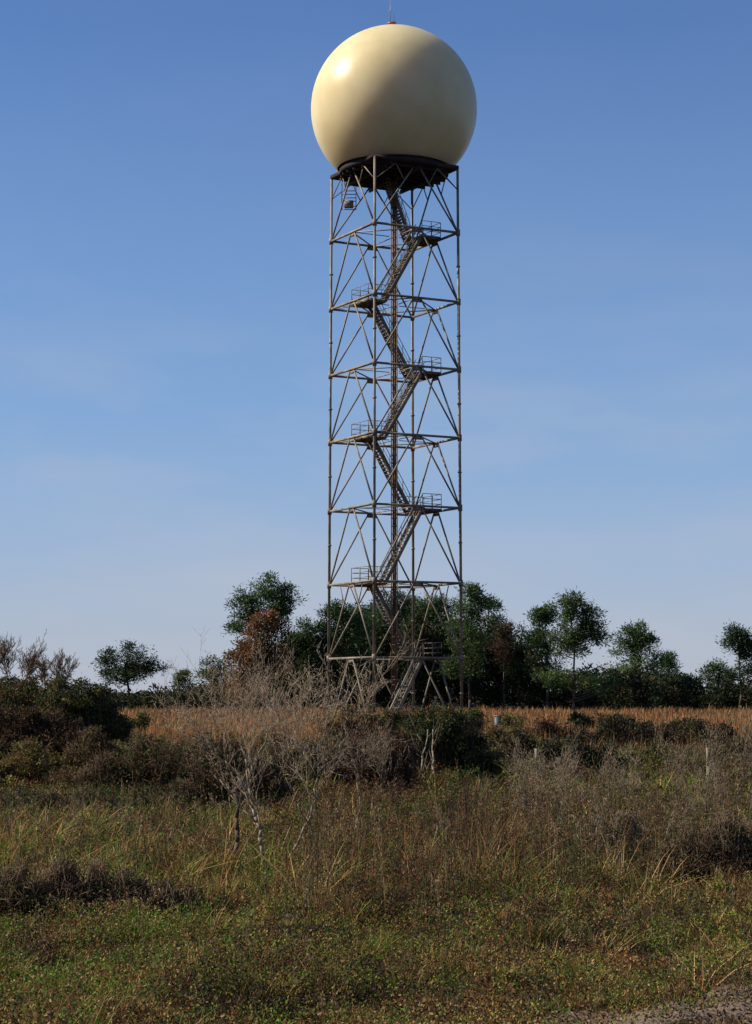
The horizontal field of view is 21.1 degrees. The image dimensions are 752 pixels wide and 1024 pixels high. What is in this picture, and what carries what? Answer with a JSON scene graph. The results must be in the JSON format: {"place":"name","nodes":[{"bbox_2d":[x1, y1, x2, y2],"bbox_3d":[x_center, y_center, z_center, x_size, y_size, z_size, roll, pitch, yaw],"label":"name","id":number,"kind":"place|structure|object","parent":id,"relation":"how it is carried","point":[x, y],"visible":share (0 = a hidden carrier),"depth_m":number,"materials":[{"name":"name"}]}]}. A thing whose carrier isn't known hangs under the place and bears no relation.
{"place":"outdoors","nodes":[
{"label":"outdoors","id":0,"kind":"place"},
{"bbox_2d":[0,693,751,1023],"bbox_3d":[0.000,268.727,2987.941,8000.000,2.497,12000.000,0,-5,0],"label":"ground","id":1,"kind":"structure","parent":0,"point":[359,997],"depth_m":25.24,"materials":[{"name":"green plant"}]},
{"bbox_2d":[0,631,22,676],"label":"bare tree","id":2,"kind":"object","parent":1,"relation":"on","point":[3,649],"visible":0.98,"depth_m":209.37,"materials":[{"name":"plant"}]},
{"bbox_2d":[0,670,54,726],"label":"shrub","id":3,"kind":"object","parent":1,"relation":"on","point":[25,692],"visible":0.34,"depth_m":98.95,"materials":[{"name":"green plant"}]},
{"bbox_2d":[16,629,47,678],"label":"bare tree","id":4,"kind":"object","parent":1,"relation":"on","point":[32,664],"visible":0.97,"depth_m":214.43,"materials":[{"name":"plant"}]},
{"bbox_2d":[19,652,57,687],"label":"bare tree","id":5,"kind":"object","parent":1,"relation":"on","point":[43,673],"visible":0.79,"depth_m":219.21,"materials":[{"name":"plant"}]},
{"bbox_2d":[0,735,77,785],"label":"shrub","id":6,"kind":"object","parent":1,"relation":"on","point":[26,756],"visible":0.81,"depth_m":69.08,"materials":[{"name":"green plant"}]},
{"bbox_2d":[0,701,92,763],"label":"shrub","id":7,"kind":"object","parent":1,"relation":"on","point":[17,729],"visible":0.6,"depth_m":79.27,"materials":[{"name":"green plant"}]},
{"bbox_2d":[45,647,79,677],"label":"bare tree","id":8,"kind":"object","parent":1,"relation":"on","point":[60,664],"visible":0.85,"depth_m":224.53,"materials":[{"name":"plant"}]},
{"bbox_2d":[33,672,135,746],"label":"shrub","id":9,"kind":"object","parent":1,"relation":"on","point":[75,703],"visible":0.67,"depth_m":93.18,"materials":[{"name":"green plant"}]},
{"bbox_2d":[61,724,125,772],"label":"shrub","id":10,"kind":"object","parent":1,"relation":"on","point":[80,754],"visible":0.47,"depth_m":69.34,"materials":[{"name":"green plant"}]},
{"bbox_2d":[0,783,202,818],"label":"shrub","id":11,"kind":"object","parent":1,"relation":"on","point":[54,797],"visible":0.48,"depth_m":52.37,"materials":[{"name":"green plant"}]},
{"bbox_2d":[0,849,232,922],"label":"shrub","id":12,"kind":"object","parent":1,"relation":"on","point":[60,882],"visible":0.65,"depth_m":28.99,"materials":[{"name":"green plant"}]},
{"bbox_2d":[107,739,132,755],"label":"shrub","id":13,"kind":"object","parent":1,"relation":"on","point":[114,742],"visible":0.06,"depth_m":79.28,"materials":[{"name":"green plant"}]},
{"bbox_2d":[88,638,171,709],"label":"oak tree","id":14,"kind":"object","parent":1,"relation":"on","point":[130,668],"visible":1,"depth_m":328.55,"materials":[{"name":"green plant"}]},
{"bbox_2d":[125,710,154,733],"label":"shrub","id":15,"kind":"object","parent":1,"relation":"on","point":[141,719],"visible":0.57,"depth_m":129.14,"materials":[{"name":"green plant"}]},
{"bbox_2d":[73,727,216,794],"bbox_3d":[-6.796,7.519,59.575,4.190,2.520,2.972,0,-5,0],"label":"shrub","id":16,"kind":"object","parent":1,"relation":"on","point":[141,765],"visible":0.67,"depth_m":59.25,"materials":[{"name":"green plant"}]},
{"bbox_2d":[1,782,315,876],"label":"dry weeds","id":17,"kind":"object","parent":1,"relation":"on","point":[138,822],"visible":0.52,"depth_m":43.40,"materials":[{"name":"brown plant"}]},
{"bbox_2d":[170,668,192,690],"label":"pine","id":18,"kind":"object","parent":1,"relation":"on","point":[182,680],"visible":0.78,"depth_m":418.17,"materials":[{"name":"green plant"}]},
{"bbox_2d":[164,736,247,759],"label":"shrub","id":19,"kind":"object","parent":1,"relation":"on","point":[212,745],"visible":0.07,"depth_m":75.33,"materials":[{"name":"green plant"}]},
{"bbox_2d":[193,651,233,687],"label":"round tree","id":20,"kind":"object","parent":1,"relation":"on","point":[219,666],"visible":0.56,"depth_m":328.57,"materials":[{"name":"green plant"}]},
{"bbox_2d":[140,624,327,871],"bbox_3d":[-2.468,4.436,37.580,4.166,4.771,2.428,5,-7,-42],"label":"dead tree","id":21,"kind":"object","parent":1,"relation":"on","point":[249,794],"visible":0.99,"depth_m":37.28,"materials":[{"name":"grey wood"}]},
{"bbox_2d":[165,729,304,813],"bbox_3d":[-4.152,7.395,56.564,4.107,2.652,2.332,-2,-5,22],"label":"shrub","id":22,"kind":"object","parent":1,"relation":"on","point":[206,785],"visible":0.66,"depth_m":56.35,"materials":[{"name":"green plant"}]},
{"bbox_2d":[176,625,297,867],"bbox_3d":[-2.464,4.524,38.796,2.828,4.748,1.704,5,-7,-44],"label":"dead tree","id":23,"kind":"object","parent":1,"relation":"on","point":[237,833],"visible":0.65,"depth_m":38.74,"materials":[{"name":"grey plant"}]},
{"bbox_2d":[217,607,290,708],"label":"cypress tree","id":24,"kind":"object","parent":1,"relation":"on","point":[258,625],"visible":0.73,"depth_m":290.57,"materials":[{"name":"brown plant"}]},
{"bbox_2d":[221,570,309,709],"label":"pine tree","id":25,"kind":"object","parent":1,"relation":"on","point":[277,597],"visible":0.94,"depth_m":299.55,"materials":[{"name":"green plant"}]},
{"bbox_2d":[265,615,306,705],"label":"dark tree","id":26,"kind":"object","parent":1,"relation":"on","point":[296,652],"visible":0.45,"depth_m":304.11,"materials":[{"name":"green plant"}]},
{"bbox_2d":[273,627,306,705],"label":"dark tree","id":27,"kind":"object","parent":1,"relation":"on","point":[296,669],"visible":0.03,"depth_m":317.01,"materials":[{"name":"green plant"}]},
{"bbox_2d":[260,732,324,757],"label":"shrub","id":28,"kind":"object","parent":1,"relation":"on","point":[268,746],"visible":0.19,"depth_m":81.34,"materials":[{"name":"green plant"}]},
{"bbox_2d":[283,614,332,701],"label":"pine tree","id":29,"kind":"object","parent":1,"relation":"on","point":[302,638],"visible":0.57,"depth_m":309.02,"materials":[{"name":"green plant"}]},
{"bbox_2d":[272,726,353,788],"bbox_3d":[-1.978,7.825,63.690,2.852,2.193,2.287,-3,-6,28],"label":"shrub","id":30,"kind":"object","parent":1,"relation":"on","point":[315,769],"visible":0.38,"depth_m":63.31,"materials":[{"name":"brown plant"}]},
{"bbox_2d":[248,619,425,864],"bbox_3d":[-0.922,4.364,38.468,2.683,4.741,3.985,-5,-7,45],"label":"dead tree","id":31,"kind":"object","parent":1,"relation":"on","point":[294,720],"visible":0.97,"depth_m":38.38,"materials":[{"name":"grey plant"}]},
{"bbox_2d":[306,597,387,705],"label":"pine tree","id":32,"kind":"object","parent":1,"relation":"on","point":[355,630],"visible":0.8,"depth_m":298.99,"materials":[{"name":"green plant"}]},
{"bbox_2d":[317,712,383,745],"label":"shrub","id":33,"kind":"object","parent":1,"relation":"on","point":[348,725],"visible":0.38,"depth_m":99.25,"materials":[{"name":"green plant"}]},
{"bbox_2d":[342,600,389,706],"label":"pine tree","id":34,"kind":"object","parent":1,"relation":"on","point":[364,609],"visible":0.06,"depth_m":321.32,"materials":[{"name":"green plant"}]},
{"bbox_2d":[332,706,408,833],"bbox_3d":[-0.184,5.553,42.509,1.657,3.058,1.321,-2,-6,23],"label":"bare shrub","id":35,"kind":"object","parent":1,"relation":"on","point":[381,763],"visible":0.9,"depth_m":42.64,"materials":[{"name":"plant"}]},
{"bbox_2d":[320,725,422,796],"bbox_3d":[-0.088,7.691,61.763,3.093,2.409,2.096,-2,-5,19],"label":"shrub","id":36,"kind":"object","parent":1,"relation":"on","point":[404,771],"visible":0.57,"depth_m":61.41,"materials":[{"name":"brown plant"}]},
{"bbox_2d":[336,703,413,734],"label":"shrub","id":37,"kind":"object","parent":1,"relation":"on","point":[397,717],"visible":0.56,"depth_m":121.16,"materials":[{"name":"green plant"}]},
{"bbox_2d":[0,870,750,1023],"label":"short weeds","id":38,"kind":"object","parent":1,"relation":"on","point":[478,953],"visible":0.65,"depth_m":23.23,"materials":[{"name":"green plant"}]},
{"bbox_2d":[0,763,751,1023],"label":"leafy weeds","id":39,"kind":"object","parent":1,"relation":"on","point":[479,1017],"visible":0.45,"depth_m":23.81,"materials":[{"name":"green plant"}]},
{"bbox_2d":[0,728,751,926],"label":"undergrowth","id":40,"kind":"object","parent":1,"relation":"on","point":[65,775],"visible":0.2,"depth_m":48.01,"materials":[{"name":"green plant"}]},
{"bbox_2d":[7,703,751,785],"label":"orange field grass","id":41,"kind":"structure","parent":1,"relation":"on","point":[661,716],"depth_m":171.74,"materials":[{"name":"brown plant"}]},
{"bbox_2d":[8,606,751,712],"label":"thicket","id":42,"kind":"object","parent":1,"relation":"on","point":[635,691],"visible":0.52,"depth_m":304.56,"materials":[{"name":"green plant"}]},
{"bbox_2d":[311,0,476,731],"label":"radar tower","id":43,"kind":"structure","parent":1,"relation":"on","point":[393,108],"depth_m":139.65,"materials":[{"name":"metal"}]},
{"bbox_2d":[362,588,425,704],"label":"pine tree","id":44,"kind":"object","parent":1,"relation":"on","point":[408,601],"visible":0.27,"depth_m":314.63,"materials":[{"name":"green plant"}]},
{"bbox_2d":[399,594,440,708],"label":"pine tree","id":45,"kind":"object","parent":1,"relation":"on","point":[410,615],"visible":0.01,"depth_m":325.38,"materials":[{"name":"green plant"}]},
{"bbox_2d":[402,590,484,707],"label":"pine tree","id":46,"kind":"object","parent":1,"relation":"on","point":[438,603],"visible":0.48,"depth_m":304.25,"materials":[{"name":"green plant"}]},
{"bbox_2d":[392,701,506,782],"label":"shrub","id":47,"kind":"object","parent":1,"relation":"on","point":[453,738],"visible":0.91,"depth_m":71.29,"materials":[{"name":"green plant"}]},
{"bbox_2d":[423,806,506,845],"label":"shrub","id":48,"kind":"object","parent":1,"relation":"on","point":[446,822],"visible":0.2,"depth_m":40.45,"materials":[{"name":"brown plant"}]},
{"bbox_2d":[434,580,498,708],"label":"pine tree","id":49,"kind":"object","parent":1,"relation":"on","point":[478,600],"visible":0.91,"depth_m":295.35,"materials":[{"name":"green plant"}]},
{"bbox_2d":[461,706,490,735],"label":"shrub","id":50,"kind":"object","parent":1,"relation":"on","point":[476,711],"visible":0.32,"depth_m":117.33,"materials":[{"name":"green plant"}]},
{"bbox_2d":[472,593,510,706],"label":"pine tree","id":51,"kind":"object","parent":1,"relation":"on","point":[499,606],"visible":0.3,"depth_m":317.42,"materials":[{"name":"green plant"}]},
{"bbox_2d":[494,715,501,726],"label":"equipment cabinet","id":52,"kind":"object","parent":1,"relation":"on","point":[497,718],"visible":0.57,"depth_m":127.16,"materials":[{"name":"white metal"}]},
{"bbox_2d":[486,619,522,710],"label":"brown tree","id":53,"kind":"object","parent":1,"relation":"on","point":[503,631],"visible":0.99,"depth_m":299.09,"materials":[{"name":"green plant"}]},
{"bbox_2d":[472,726,538,773],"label":"shrub","id":54,"kind":"object","parent":1,"relation":"on","point":[527,746],"visible":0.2,"depth_m":75.44,"materials":[{"name":"green plant"}]},
{"bbox_2d":[499,708,526,729],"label":"shrub","id":55,"kind":"object","parent":1,"relation":"on","point":[507,720],"visible":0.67,"depth_m":121.10,"materials":[{"name":"green plant"}]},
{"bbox_2d":[483,724,549,755],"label":"shrub","id":56,"kind":"object","parent":1,"relation":"on","point":[494,733],"visible":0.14,"depth_m":87.43,"materials":[{"name":"green plant"}]},
{"bbox_2d":[480,623,555,708],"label":"dark tree","id":57,"kind":"object","parent":1,"relation":"on","point":[520,653],"visible":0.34,"depth_m":306.64,"materials":[{"name":"green plant"}]},
{"bbox_2d":[287,765,751,837],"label":"pale weeds","id":58,"kind":"object","parent":1,"relation":"on","point":[431,810],"visible":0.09,"depth_m":54.75,"materials":[{"name":"beige plant"}]},
{"bbox_2d":[292,758,751,934],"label":"tall weeds","id":59,"kind":"object","parent":1,"relation":"on","point":[329,826],"visible":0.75,"depth_m":35.44,"materials":[{"name":"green plant"}]},
{"bbox_2d":[535,748,538,772],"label":"fence post","id":60,"kind":"object","parent":1,"relation":"on","point":[536,750],"visible":0.31,"depth_m":71.47,"materials":[{"name":"grey wood"}]},
{"bbox_2d":[521,600,568,709],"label":"pine tree","id":61,"kind":"object","parent":1,"relation":"on","point":[541,616],"visible":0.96,"depth_m":299.23,"materials":[{"name":"green plant"}]},
{"bbox_2d":[494,738,598,821],"bbox_3d":[3.712,6.235,45.441,2.489,2.379,1.426,-2,-6,22],"label":"bare shrub","id":62,"kind":"object","parent":1,"relation":"on","point":[518,764],"visible":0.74,"depth_m":45.57,"materials":[{"name":"plant"}]},
{"bbox_2d":[525,716,577,745],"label":"shrub","id":63,"kind":"object","parent":1,"relation":"on","point":[544,726],"visible":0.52,"depth_m":103.20,"materials":[{"name":"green plant"}]},
{"bbox_2d":[480,733,641,854],"bbox_3d":[3.688,5.476,38.718,3.326,2.589,1.643,4,-7,-41],"label":"bare shrub","id":64,"kind":"object","parent":1,"relation":"on","point":[559,769],"visible":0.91,"depth_m":38.84,"materials":[{"name":"grey plant"}]},
{"bbox_2d":[529,586,623,710],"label":"pine tree","id":65,"kind":"object","parent":1,"relation":"on","point":[586,628],"visible":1,"depth_m":289.04,"materials":[{"name":"green plant"}]},
{"bbox_2d":[529,725,630,778],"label":"shrub","id":66,"kind":"object","parent":1,"relation":"on","point":[579,739],"visible":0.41,"depth_m":73.24,"materials":[{"name":"green plant"}]},
{"bbox_2d":[567,710,596,729],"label":"shrub","id":67,"kind":"object","parent":1,"relation":"on","point":[575,718],"visible":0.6,"depth_m":139.14,"materials":[{"name":"green plant"}]},
{"bbox_2d":[564,803,653,859],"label":"shrub","id":68,"kind":"object","parent":1,"relation":"on","point":[622,815],"visible":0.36,"depth_m":39.50,"materials":[{"name":"brown plant"}]},
{"bbox_2d":[594,711,634,731],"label":"shrub","id":69,"kind":"object","parent":1,"relation":"on","point":[616,712],"visible":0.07,"depth_m":117.28,"materials":[{"name":"green plant"}]},
{"bbox_2d":[480,974,751,1023],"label":"gravel shoulder","id":70,"kind":"object","parent":1,"relation":"on","point":[730,1007],"visible":0.29,"depth_m":20.73},
{"bbox_2d":[543,984,751,1023],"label":"loose gravel","id":71,"kind":"structure","parent":70,"relation":"on","point":[702,1008],"depth_m":20.73,"materials":[{"name":"grey gravel"}]},
{"bbox_2d":[596,619,668,679],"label":"pine tree","id":72,"kind":"object","parent":1,"relation":"on","point":[636,641],"visible":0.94,"depth_m":308.81,"materials":[{"name":"green plant"}]},
{"bbox_2d":[586,711,678,754],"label":"shrub","id":73,"kind":"object","parent":1,"relation":"on","point":[614,729],"visible":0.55,"depth_m":94.97,"materials":[{"name":"green plant"}]},
{"bbox_2d":[517,770,751,866],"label":"straw weeds","id":74,"kind":"object","parent":1,"relation":"on","point":[669,798],"visible":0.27,"depth_m":44.11,"materials":[{"name":"brown plant"}]},
{"bbox_2d":[614,742,695,769],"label":"shrub","id":75,"kind":"object","parent":1,"relation":"on","point":[647,753],"visible":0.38,"depth_m":79.13,"materials":[{"name":"green plant"}]},
{"bbox_2d":[658,648,683,677],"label":"pine","id":76,"kind":"object","parent":1,"relation":"on","point":[670,662],"visible":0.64,"depth_m":348.62,"materials":[{"name":"green plant"}]},
{"bbox_2d":[603,721,743,860],"bbox_3d":[5.715,5.443,39.001,3.801,2.917,1.906,3,-6,-30],"label":"bare shrub","id":77,"kind":"object","parent":1,"relation":"on","point":[676,774],"visible":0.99,"depth_m":39.01,"materials":[{"name":"grey plant"}]},
{"bbox_2d":[649,668,705,707],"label":"round tree","id":78,"kind":"object","parent":1,"relation":"on","point":[677,676],"visible":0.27,"depth_m":318.54,"materials":[{"name":"green plant"}]},
{"bbox_2d":[665,715,710,732],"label":"shrub","id":79,"kind":"object","parent":1,"relation":"on","point":[683,724],"visible":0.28,"depth_m":111.30,"materials":[{"name":"green plant"}]},
{"bbox_2d":[648,718,740,747],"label":"shrub","id":80,"kind":"object","parent":1,"relation":"on","point":[697,732],"visible":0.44,"depth_m":93.37,"materials":[{"name":"green plant"}]},
{"bbox_2d":[645,809,751,884],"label":"shrub","id":81,"kind":"object","parent":1,"relation":"on","point":[725,840],"visible":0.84,"depth_m":34.93,"materials":[{"name":"brown plant"}]},
{"bbox_2d":[706,748,709,779],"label":"fence post","id":82,"kind":"object","parent":1,"relation":"on","point":[707,763],"visible":0.31,"depth_m":71.46,"materials":[{"name":"grey wood"}]},
{"bbox_2d":[672,703,751,823],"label":"bare shrub","id":83,"kind":"object","parent":1,"relation":"on","point":[738,753],"visible":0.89,"depth_m":43.75,"materials":[{"name":"plant"}]},
{"bbox_2d":[695,656,735,695],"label":"pine","id":84,"kind":"object","parent":1,"relation":"on","point":[716,668],"visible":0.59,"depth_m":328.64,"materials":[{"name":"green plant"}]},
{"bbox_2d":[710,733,751,767],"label":"shrub","id":85,"kind":"object","parent":1,"relation":"on","point":[730,741],"visible":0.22,"depth_m":83.34,"materials":[{"name":"green plant"}]},
{"bbox_2d":[715,619,751,709],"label":"pine tree","id":86,"kind":"object","parent":1,"relation":"on","point":[733,638],"visible":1,"depth_m":298.92,"materials":[{"name":"green plant"}]},
{"bbox_2d":[0,0,751,692],"label":"sky","id":87,"kind":"structure","parent":0,"point":[165,173],"materials":[{"name":"blue"}]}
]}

